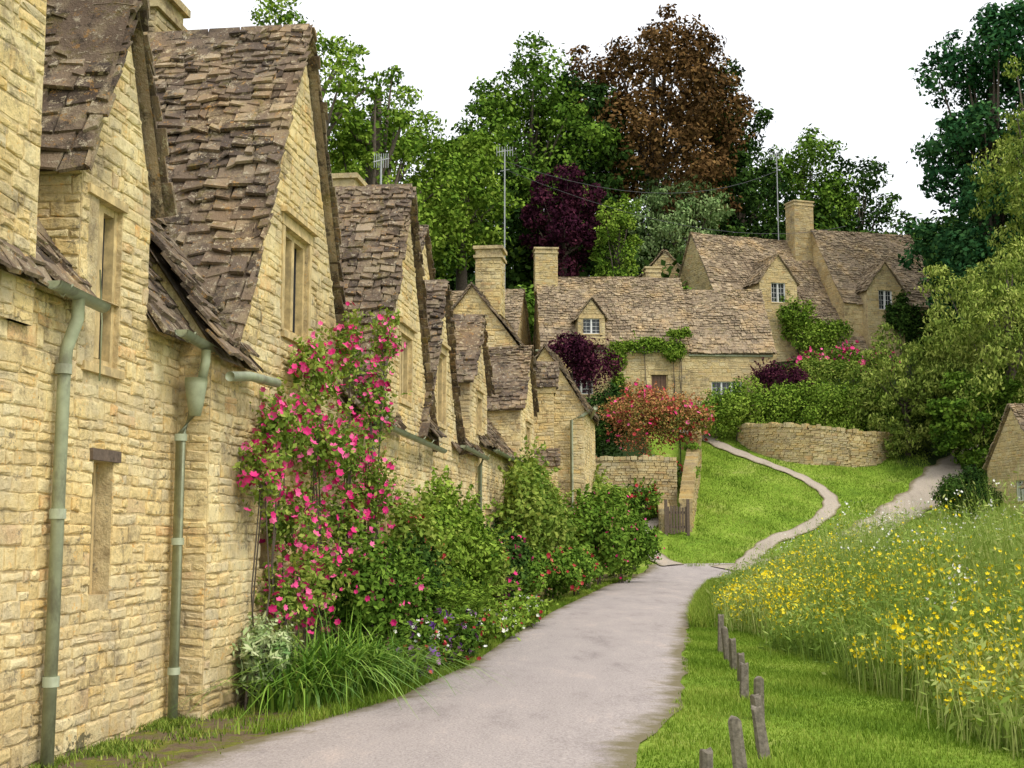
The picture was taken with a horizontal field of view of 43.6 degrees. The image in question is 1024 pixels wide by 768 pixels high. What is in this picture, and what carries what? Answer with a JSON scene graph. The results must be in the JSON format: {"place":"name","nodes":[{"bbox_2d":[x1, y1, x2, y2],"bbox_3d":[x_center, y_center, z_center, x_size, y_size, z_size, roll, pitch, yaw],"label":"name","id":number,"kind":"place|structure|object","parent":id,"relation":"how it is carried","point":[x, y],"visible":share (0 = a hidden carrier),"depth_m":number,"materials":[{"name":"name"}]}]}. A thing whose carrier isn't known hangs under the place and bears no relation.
{"place":"outdoors","nodes":[
{"label":"outdoors","id":0,"kind":"place"},
{"bbox_2d":[163,563,734,767],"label":"road","id":1,"kind":"structure","parent":0,"point":[595,677],"depth_m":11.72,"materials":[{"name":"grey asphalt"}]},
{"bbox_2d":[50,329,1023,767],"bbox_3d":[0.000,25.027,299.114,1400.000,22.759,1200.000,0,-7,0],"label":"ground","id":2,"kind":"structure","parent":0,"point":[182,751],"depth_m":51.37,"materials":[{"name":"green plant"}]},
{"bbox_2d":[0,0,193,767],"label":"stone cottage","id":3,"kind":"structure","parent":2,"relation":"on","point":[89,373],"depth_m":9.63,"materials":[{"name":"beige stone"}]},
{"bbox_2d":[23,695,278,767],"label":"wall foot weeds","id":4,"kind":"object","parent":2,"relation":"on","point":[114,747],"depth_m":9.74,"materials":[{"name":"green plant"}]},
{"bbox_2d":[229,611,303,704],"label":"variegated shrub","id":5,"kind":"object","parent":2,"relation":"on","point":[259,639],"visible":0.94,"depth_m":11.79,"materials":[{"name":"green plant"}]},
{"bbox_2d":[143,0,406,719],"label":"stone cottage","id":6,"kind":"structure","parent":2,"relation":"on","point":[245,243],"depth_m":12.91,"materials":[{"name":"beige stone"}]},
{"bbox_2d":[169,629,415,731],"bbox_3d":[-2.152,2.680,11.635,2.364,0.931,2.677,-3,-7,22],"label":"daylily clump","id":7,"kind":"object","parent":2,"relation":"on","point":[280,697],"visible":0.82,"depth_m":11.60,"materials":[{"name":"green plant"}]},
{"bbox_2d":[187,603,448,730],"bbox_3d":[-1.873,2.802,12.249,3.200,1.477,4.780,-1,-7,12],"label":"daylily clump","id":8,"kind":"object","parent":2,"relation":"on","point":[339,667],"visible":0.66,"depth_m":12.08,"materials":[{"name":"green plant"}]},
{"bbox_2d":[248,0,390,172],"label":"ash tree","id":9,"kind":"object","parent":2,"relation":"on","point":[338,66],"visible":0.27,"depth_m":43.08,"materials":[{"name":"green plant"}]},
{"bbox_2d":[232,301,414,710],"bbox_3d":[-1.933,0.995,14.426,1.031,4.581,5.655,-1,-7,7],"label":"climbing rose","id":10,"kind":"object","parent":2,"relation":"on","point":[331,449],"visible":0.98,"depth_m":13.58,"materials":[{"name":"pink plant"}]},
{"bbox_2d":[232,607,507,709],"bbox_3d":[-1.751,2.816,13.022,3.744,1.209,3.635,-4,-8,30],"label":"daylily clump","id":11,"kind":"object","parent":2,"relation":"on","point":[371,685],"visible":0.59,"depth_m":12.70,"materials":[{"name":"green plant"}]},
{"bbox_2d":[328,65,420,185],"bbox_3d":[-5.110,-2.102,44.439,3.612,18.647,3.755,-6,-9,40],"label":"ash tree","id":12,"kind":"object","parent":2,"relation":"on","point":[369,134],"visible":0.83,"depth_m":44.98,"materials":[{"name":"green plant"}]},
{"bbox_2d":[314,519,445,652],"bbox_3d":[-1.473,2.368,14.742,1.372,1.940,2.711,-1,-7,11],"label":"border shrub","id":13,"kind":"object","parent":2,"relation":"on","point":[388,590],"visible":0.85,"depth_m":14.04,"materials":[{"name":"green plant"}]},
{"bbox_2d":[171,576,632,733],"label":"border grass","id":14,"kind":"structure","parent":2,"relation":"on","point":[298,720],"depth_m":11.98,"materials":[{"name":"green plant"}]},
{"bbox_2d":[327,82,478,261],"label":"ash tree","id":15,"kind":"object","parent":2,"relation":"on","point":[458,215],"visible":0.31,"depth_m":76.29,"materials":[{"name":"green plant"}]},
{"bbox_2d":[297,617,513,693],"bbox_3d":[-1.163,2.890,13.513,2.692,0.900,2.532,-3,-7,25],"label":"daylily clump","id":16,"kind":"object","parent":2,"relation":"on","point":[415,671],"visible":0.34,"depth_m":13.47,"materials":[{"name":"green plant"}]},
{"bbox_2d":[331,172,489,645],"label":"stone cottage","id":17,"kind":"structure","parent":2,"relation":"on","point":[381,259],"depth_m":19.89,"materials":[{"name":"beige stone"}]},
{"bbox_2d":[373,153,388,183],"bbox_3d":[-4.200,-5.658,40.930,0.723,3.520,0.275,5,-8,-35],"label":"tv aerial","id":18,"kind":"object","parent":17,"relation":"attached to","point":[380,160],"visible":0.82,"depth_m":41.08,"materials":[{"name":"metal"}]},
{"bbox_2d":[383,531,466,626],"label":"border shrub","id":19,"kind":"object","parent":2,"relation":"on","point":[427,556],"visible":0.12,"depth_m":16.27,"materials":[{"name":"green plant"}]},
{"bbox_2d":[385,614,478,657],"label":"fern plant","id":20,"kind":"object","parent":2,"relation":"on","point":[470,618],"visible":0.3,"depth_m":14.73,"materials":[{"name":"green plant"}]},
{"bbox_2d":[379,596,500,678],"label":"flowering perennials","id":21,"kind":"object","parent":2,"relation":"on","point":[460,635],"visible":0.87,"depth_m":14.60,"materials":[{"name":"green plant"}]},
{"bbox_2d":[386,480,523,610],"bbox_3d":[-0.962,2.717,19.473,1.465,2.340,5.780,-1,-7,11],"label":"border shrub","id":22,"kind":"object","parent":2,"relation":"on","point":[404,518],"visible":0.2,"depth_m":17.39,"materials":[{"name":"green plant"}]},
{"bbox_2d":[422,585,505,621],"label":"fern plant","id":23,"kind":"object","parent":2,"relation":"on","point":[452,593],"visible":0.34,"depth_m":15.54,"materials":[{"name":"green plant"}]},
{"bbox_2d":[406,465,524,610],"bbox_3d":[-0.769,2.529,19.071,1.790,2.610,3.611,-1,-7,6],"label":"border shrub","id":24,"kind":"object","parent":2,"relation":"on","point":[477,544],"visible":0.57,"depth_m":18.64,"materials":[{"name":"green plant"}]},
{"bbox_2d":[404,129,528,290],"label":"ash tree","id":25,"kind":"object","parent":2,"relation":"on","point":[485,154],"visible":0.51,"depth_m":79.91,"materials":[{"name":"green plant"}]},
{"bbox_2d":[414,126,530,290],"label":"oak tree","id":26,"kind":"object","parent":2,"relation":"on","point":[515,238],"visible":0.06,"depth_m":93.18,"materials":[{"name":"green plant"}]},
{"bbox_2d":[438,594,513,615],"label":"fern plant","id":27,"kind":"object","parent":2,"relation":"on","point":[502,597],"visible":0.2,"depth_m":18.02,"materials":[{"name":"green plant"}]},
{"bbox_2d":[418,225,538,537],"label":"stone cottage","id":28,"kind":"structure","parent":2,"relation":"on","point":[498,399],"depth_m":30.54,"materials":[{"name":"beige stone"}]},
{"bbox_2d":[433,581,524,613],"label":"fern plant","id":29,"kind":"object","parent":2,"relation":"on","point":[490,593],"visible":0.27,"depth_m":16.75,"materials":[{"name":"green plant"}]},
{"bbox_2d":[450,289,531,345],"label":"stone cottage","id":30,"kind":"structure","parent":2,"relation":"on","point":[516,314],"depth_m":73.75,"materials":[{"name":"brown stone"}]},
{"bbox_2d":[484,519,533,597],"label":"border shrub","id":31,"kind":"object","parent":2,"relation":"on","point":[517,549],"visible":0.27,"depth_m":25.30,"materials":[{"name":"green plant"}]},
{"bbox_2d":[459,579,560,647],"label":"flowering perennials","id":32,"kind":"object","parent":2,"relation":"on","point":[520,611],"visible":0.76,"depth_m":19.34,"materials":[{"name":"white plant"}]},
{"bbox_2d":[452,245,598,591],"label":"stone cottage","id":33,"kind":"structure","parent":2,"relation":"on","point":[566,419],"depth_m":37.63,"materials":[{"name":"stone"}]},
{"bbox_2d":[497,147,512,247],"bbox_3d":[-0.350,-7.911,61.329,0.945,7.120,0.309,3,-7,-22],"label":"tv aerial","id":34,"kind":"object","parent":33,"relation":"attached to","point":[507,150],"visible":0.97,"depth_m":61.53,"materials":[{"name":"metal"}]},
{"bbox_2d":[505,169,845,233],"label":"overhead wire","id":35,"kind":"object","parent":34,"relation":"attached to","point":[675,223],"visible":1,"depth_m":73.47,"materials":[{"name":"metal"}]},
{"bbox_2d":[492,435,577,594],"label":"shrub","id":36,"kind":"object","parent":2,"relation":"on","point":[533,506],"visible":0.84,"depth_m":29.63,"materials":[{"name":"green plant"}]},
{"bbox_2d":[450,30,621,288],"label":"oak tree","id":37,"kind":"object","parent":2,"relation":"on","point":[496,109],"visible":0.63,"depth_m":97.79,"materials":[{"name":"green plant"}]},
{"bbox_2d":[520,541,603,599],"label":"border shrub","id":38,"kind":"object","parent":2,"relation":"on","point":[557,571],"visible":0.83,"depth_m":28.90,"materials":[{"name":"green plant"}]},
{"bbox_2d":[519,163,614,276],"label":"purple plum tree","id":39,"kind":"object","parent":2,"relation":"on","point":[564,225],"visible":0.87,"depth_m":90.85,"materials":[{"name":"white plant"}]},
{"bbox_2d":[547,329,623,401],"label":"purple smoke bush","id":40,"kind":"object","parent":2,"relation":"on","point":[585,365],"visible":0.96,"depth_m":68.37,"materials":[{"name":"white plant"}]},
{"bbox_2d":[520,70,652,247],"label":"oak tree","id":41,"kind":"object","parent":2,"relation":"on","point":[597,93],"visible":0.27,"depth_m":99.80,"materials":[{"name":"green plant"}]},
{"bbox_2d":[586,379,631,457],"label":"garden shrub","id":42,"kind":"object","parent":2,"relation":"on","point":[600,435],"visible":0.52,"depth_m":61.58,"materials":[{"name":"green plant"}]},
{"bbox_2d":[563,483,666,589],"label":"border shrub","id":43,"kind":"object","parent":2,"relation":"on","point":[612,531],"visible":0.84,"depth_m":36.27,"materials":[{"name":"green plant"}]},
{"bbox_2d":[586,193,643,276],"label":"cypress tree","id":44,"kind":"object","parent":2,"relation":"on","point":[613,238],"visible":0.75,"depth_m":89.41,"materials":[{"name":"green plant"}]},
{"bbox_2d":[592,463,648,582],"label":"border shrub","id":45,"kind":"object","parent":2,"relation":"on","point":[599,481],"visible":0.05,"depth_m":41.64,"materials":[{"name":"green plant"}]},
{"bbox_2d":[600,476,663,520],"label":"garden shrub","id":46,"kind":"object","parent":2,"relation":"on","point":[650,495],"visible":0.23,"depth_m":54.69,"materials":[{"name":"green plant"}]},
{"bbox_2d":[595,455,676,512],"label":"garden wall","id":47,"kind":"structure","parent":2,"relation":"on","point":[661,470],"depth_m":56.00,"materials":[{"name":"stone"}]},
{"bbox_2d":[538,3,759,263],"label":"copper beech tree","id":48,"kind":"object","parent":2,"relation":"on","point":[697,97],"visible":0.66,"depth_m":101.57,"materials":[{"name":"brown plant"}]},
{"bbox_2d":[533,247,776,418],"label":"stone cottage","id":49,"kind":"structure","parent":2,"relation":"on","point":[732,337],"depth_m":72.17,"materials":[{"name":"beige stone"}]},
{"bbox_2d":[603,326,693,396],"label":"climbing ivy","id":50,"kind":"object","parent":49,"relation":"attached to","point":[673,350],"visible":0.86,"depth_m":70.52,"materials":[{"name":"green plant"}]},
{"bbox_2d":[651,375,665,402],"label":"door","id":51,"kind":"structure","parent":49,"relation":"in","point":[655,378],"depth_m":70.84,"materials":[{"name":"brown wood"}]},
{"bbox_2d":[596,379,717,476],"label":"azalea bush","id":52,"kind":"object","parent":2,"relation":"on","point":[663,417],"visible":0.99,"depth_m":60.07,"materials":[{"name":"red plant"}]},
{"bbox_2d":[638,249,680,277],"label":"stone cottage","id":53,"kind":"structure","parent":2,"relation":"on","point":[667,258],"depth_m":92.67,"materials":[{"name":"beige stone"}]},
{"bbox_2d":[656,496,669,532],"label":"stair wall","id":54,"kind":"structure","parent":2,"relation":"on","point":[660,514],"depth_m":53.66,"materials":[{"name":"stone"}]},
{"bbox_2d":[645,517,682,565],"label":"footpath","id":55,"kind":"structure","parent":2,"relation":"on","point":[665,560],"depth_m":50.27,"materials":[{"name":"beige gravel"}]},
{"bbox_2d":[616,167,735,274],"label":"silver birch tree","id":56,"kind":"object","parent":2,"relation":"on","point":[677,243],"visible":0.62,"depth_m":98.59,"materials":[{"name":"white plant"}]},
{"bbox_2d":[664,499,689,535],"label":"garden gate","id":57,"kind":"structure","parent":2,"relation":"on","point":[669,527],"depth_m":53.19,"materials":[{"name":"brown wood"}]},
{"bbox_2d":[679,426,701,531],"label":"stair wall","id":58,"kind":"structure","parent":2,"relation":"on","point":[690,485],"depth_m":56.22,"materials":[{"name":"stone"}]},
{"bbox_2d":[682,423,701,478],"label":"leaves","id":59,"kind":"object","parent":58,"relation":"on","point":[693,445],"visible":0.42,"depth_m":59.67,"materials":[{"name":"green plant"}]},
{"bbox_2d":[699,747,712,767],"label":"wooden post","id":60,"kind":"object","parent":2,"relation":"on","point":[705,758],"visible":1,"depth_m":7.70,"materials":[{"name":"grey wood"}]},
{"bbox_2d":[683,574,744,627],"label":"verge grass","id":61,"kind":"structure","parent":2,"relation":"on","point":[699,615],"depth_m":24.03,"materials":[{"name":"green plant"}]},
{"bbox_2d":[718,614,723,651],"bbox_3d":[2.823,3.474,17.323,0.105,0.712,0.124,0,-7,0],"label":"wooden post","id":62,"kind":"object","parent":2,"relation":"on","point":[720,624],"visible":0.57,"depth_m":17.31,"materials":[{"name":"grey wood"}]},
{"bbox_2d":[435,203,1008,302],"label":"woodland","id":63,"kind":"object","parent":2,"relation":"on","point":[587,269],"visible":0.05,"depth_m":96.82,"materials":[{"name":"green plant"}]},
{"bbox_2d":[672,59,773,234],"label":"oak tree","id":64,"kind":"object","parent":2,"relation":"on","point":[756,127],"visible":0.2,"depth_m":107.03,"materials":[{"name":"green plant"}]},
{"bbox_2d":[721,626,728,660],"bbox_3d":[2.719,3.374,16.124,0.167,0.632,0.104,-5,-8,38],"label":"wooden post","id":65,"kind":"object","parent":2,"relation":"on","point":[725,636],"visible":0.67,"depth_m":16.12,"materials":[{"name":"grey wood"}]},
{"bbox_2d":[728,638,736,669],"bbox_3d":[2.618,3.286,15.114,0.116,0.572,0.135,0,-7,0],"label":"wooden post","id":66,"kind":"object","parent":2,"relation":"on","point":[732,655],"visible":0.67,"depth_m":15.08,"materials":[{"name":"grey wood"}]},
{"bbox_2d":[728,715,747,767],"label":"wooden post","id":67,"kind":"object","parent":2,"relation":"on","point":[738,753],"visible":1,"depth_m":8.32,"materials":[{"name":"grey wood"}]},
{"bbox_2d":[739,662,748,699],"bbox_3d":[2.252,2.985,12.443,0.104,0.552,0.131,0,-7,0],"label":"wooden post","id":68,"kind":"object","parent":2,"relation":"on","point":[744,679],"visible":0.71,"depth_m":12.43,"materials":[{"name":"grey wood"}]},
{"bbox_2d":[689,148,799,239],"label":"oak tree","id":69,"kind":"object","parent":2,"relation":"on","point":[750,194],"visible":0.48,"depth_m":104.54,"materials":[{"name":"green plant"}]},
{"bbox_2d":[750,694,761,744],"bbox_3d":[1.850,2.612,9.506,0.152,0.612,0.093,0,-7,0],"label":"wooden post","id":70,"kind":"object","parent":2,"relation":"on","point":[755,700],"visible":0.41,"depth_m":9.51,"materials":[{"name":"grey wood"}]},
{"bbox_2d":[754,676,764,717],"bbox_3d":[2.125,2.813,11.050,0.095,0.572,0.096,0,-7,0],"label":"wooden post","id":71,"kind":"object","parent":2,"relation":"on","point":[758,684],"visible":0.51,"depth_m":11.03,"materials":[{"name":"grey wood"}]},
{"bbox_2d":[680,430,840,566],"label":"footpath","id":72,"kind":"structure","parent":2,"relation":"on","point":[831,502],"depth_m":56.70,"materials":[{"name":"beige gravel"}]},
{"bbox_2d":[751,705,770,759],"bbox_3d":[1.792,2.592,9.161,0.180,0.572,0.098,-4,-8,31],"label":"wooden post","id":73,"kind":"object","parent":2,"relation":"on","point":[761,740],"visible":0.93,"depth_m":9.15,"materials":[{"name":"grey wood"}]},
{"bbox_2d":[512,261,1023,382],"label":"hillside shrubbery","id":74,"kind":"object","parent":2,"relation":"on","point":[531,307],"depth_m":83.54,"materials":[{"name":"green plant"}]},
{"bbox_2d":[738,356,815,394],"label":"purple berberis","id":75,"kind":"object","parent":2,"relation":"on","point":[769,374],"visible":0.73,"depth_m":69.94,"materials":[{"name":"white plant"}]},
{"bbox_2d":[744,123,861,237],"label":"oak tree","id":76,"kind":"object","parent":2,"relation":"on","point":[802,164],"visible":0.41,"depth_m":112.65,"materials":[{"name":"green plant"}]},
{"bbox_2d":[678,229,936,351],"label":"roof","id":77,"kind":"structure","parent":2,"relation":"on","point":[855,261],"depth_m":87.43,"materials":[{"name":"brown stone"}]},
{"bbox_2d":[680,238,943,360],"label":"walls","id":78,"kind":"structure","parent":2,"relation":"on","point":[865,320],"depth_m":84.54,"materials":[{"name":"beige stone"}]},
{"bbox_2d":[785,201,813,260],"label":"chimney","id":79,"kind":"object","parent":78,"relation":"on","point":[796,202],"visible":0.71,"depth_m":89.33,"materials":[{"name":"stone"}]},
{"bbox_2d":[785,205,813,260],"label":"chimney stones","id":80,"kind":"object","parent":79,"relation":"attached to","point":[802,228],"visible":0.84,"depth_m":89.26,"materials":[{"name":"beige stone"}]},
{"bbox_2d":[680,234,945,361],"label":"stonework","id":81,"kind":"object","parent":78,"relation":"attached to","point":[873,323],"visible":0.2,"depth_m":84.69,"materials":[{"name":"beige stone"}]},
{"bbox_2d":[774,291,853,355],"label":"climbing ivy","id":82,"kind":"object","parent":78,"relation":"attached to","point":[819,332],"visible":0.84,"depth_m":82.78,"materials":[{"name":"green plant"}]},
{"bbox_2d":[771,284,889,308],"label":"glass","id":83,"kind":"object","parent":78,"relation":"on","point":[881,304],"visible":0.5,"depth_m":84.11,"materials":[{"name":"grey glass"}]},
{"bbox_2d":[771,283,891,308],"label":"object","id":84,"kind":"object","parent":78,"relation":"on","point":[883,295],"visible":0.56,"depth_m":84.07,"materials":[{"name":"white paint"}]},
{"bbox_2d":[882,289,939,356],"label":"climbing ivy","id":85,"kind":"object","parent":78,"relation":"attached to","point":[911,325],"visible":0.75,"depth_m":84.68,"materials":[{"name":"green plant"}]},
{"bbox_2d":[737,422,892,466],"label":"retaining wall","id":86,"kind":"structure","parent":2,"relation":"on","point":[807,444],"depth_m":62.81,"materials":[{"name":"stone"}]},
{"bbox_2d":[693,375,937,449],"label":"clipped hedge","id":87,"kind":"object","parent":2,"relation":"on","point":[792,404],"visible":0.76,"depth_m":65.85,"materials":[{"name":"green plant"}]},
{"bbox_2d":[626,620,1023,767],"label":"verge grass","id":88,"kind":"structure","parent":2,"relation":"on","point":[699,635],"depth_m":10.96,"materials":[{"name":"green plant"}]},
{"bbox_2d":[667,424,992,566],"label":"lawn grass","id":89,"kind":"structure","parent":2,"relation":"on","point":[787,506],"depth_m":57.91,"materials":[{"name":"green plant"}]},
{"bbox_2d":[788,355,877,395],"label":"yellow hedge","id":90,"kind":"object","parent":2,"relation":"on","point":[843,372],"visible":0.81,"depth_m":71.47,"materials":[{"name":"green plant"}]},
{"bbox_2d":[783,338,900,387],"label":"rose bush","id":91,"kind":"object","parent":2,"relation":"on","point":[852,352],"visible":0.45,"depth_m":73.14,"materials":[{"name":"pink plant"}]},
{"bbox_2d":[712,444,984,569],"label":"lane","id":92,"kind":"structure","parent":2,"relation":"on","point":[922,484],"depth_m":58.24,"materials":[{"name":"beige gravel"}]},
{"bbox_2d":[711,495,1023,706],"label":"yellow wildflowers","id":93,"kind":"object","parent":2,"relation":"on","point":[902,637],"visible":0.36,"depth_m":15.57,"materials":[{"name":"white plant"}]},
{"bbox_2d":[814,155,922,238],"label":"oak tree","id":94,"kind":"object","parent":2,"relation":"on","point":[864,219],"visible":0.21,"depth_m":114.78,"materials":[{"name":"green plant"}]},
{"bbox_2d":[759,479,1023,614],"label":"white wildflowers","id":95,"kind":"object","parent":2,"relation":"on","point":[958,570],"visible":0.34,"depth_m":22.14,"materials":[{"name":"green plant"}]},
{"bbox_2d":[843,322,956,460],"bbox_3d":[19.590,0.750,64.684,5.340,8.101,6.093,3,-7,-27],"label":"willow tree","id":96,"kind":"object","parent":2,"relation":"on","point":[899,371],"visible":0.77,"depth_m":63.58,"materials":[{"name":"green plant"}]},
{"bbox_2d":[897,0,1023,351],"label":"oak tree","id":97,"kind":"object","parent":2,"relation":"on","point":[978,124],"visible":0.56,"depth_m":81.17,"materials":[{"name":"green plant"}]},
{"bbox_2d":[929,464,1004,526],"bbox_3d":[19.357,4.816,54.676,2.703,2.778,2.796,-5,-9,39],"label":"clipped yew","id":98,"kind":"object","parent":2,"relation":"on","point":[970,475],"visible":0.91,"depth_m":54.07,"materials":[{"name":"green plant"}]},
{"bbox_2d":[911,235,1023,451],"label":"willow tree","id":99,"kind":"object","parent":2,"relation":"on","point":[1003,346],"visible":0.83,"depth_m":61.68,"materials":[{"name":"green plant"}]},
{"bbox_2d":[924,365,1023,475],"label":"willow tree","id":100,"kind":"object","parent":2,"relation":"on","point":[955,435],"visible":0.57,"depth_m":60.38,"materials":[{"name":"green plant"}]},
{"bbox_2d":[967,55,1023,322],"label":"willow tree","id":101,"kind":"object","parent":2,"relation":"on","point":[1007,169],"visible":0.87,"depth_m":69.77,"materials":[{"name":"green plant"}]},
{"bbox_2d":[980,0,1023,324],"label":"oak tree","id":102,"kind":"object","parent":2,"relation":"on","point":[1017,24],"visible":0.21,"depth_m":79.52,"materials":[{"name":"green plant"}]},
{"bbox_2d":[982,403,1023,513],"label":"stone cottage","id":103,"kind":"structure","parent":2,"relation":"on","point":[1006,446],"depth_m":57.04,"materials":[{"name":"beige stone"}]},
{"bbox_2d":[181,0,1023,268],"label":"sky","id":104,"kind":"structure","parent":0,"point":[839,67],"materials":[{"name":"white"}]},
{"bbox_2d":[701,453,1023,759],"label":"meadow grass","id":105,"kind":"structure","parent":0,"point":[872,669],"depth_m":16.59,"materials":[{"name":"green plant"}]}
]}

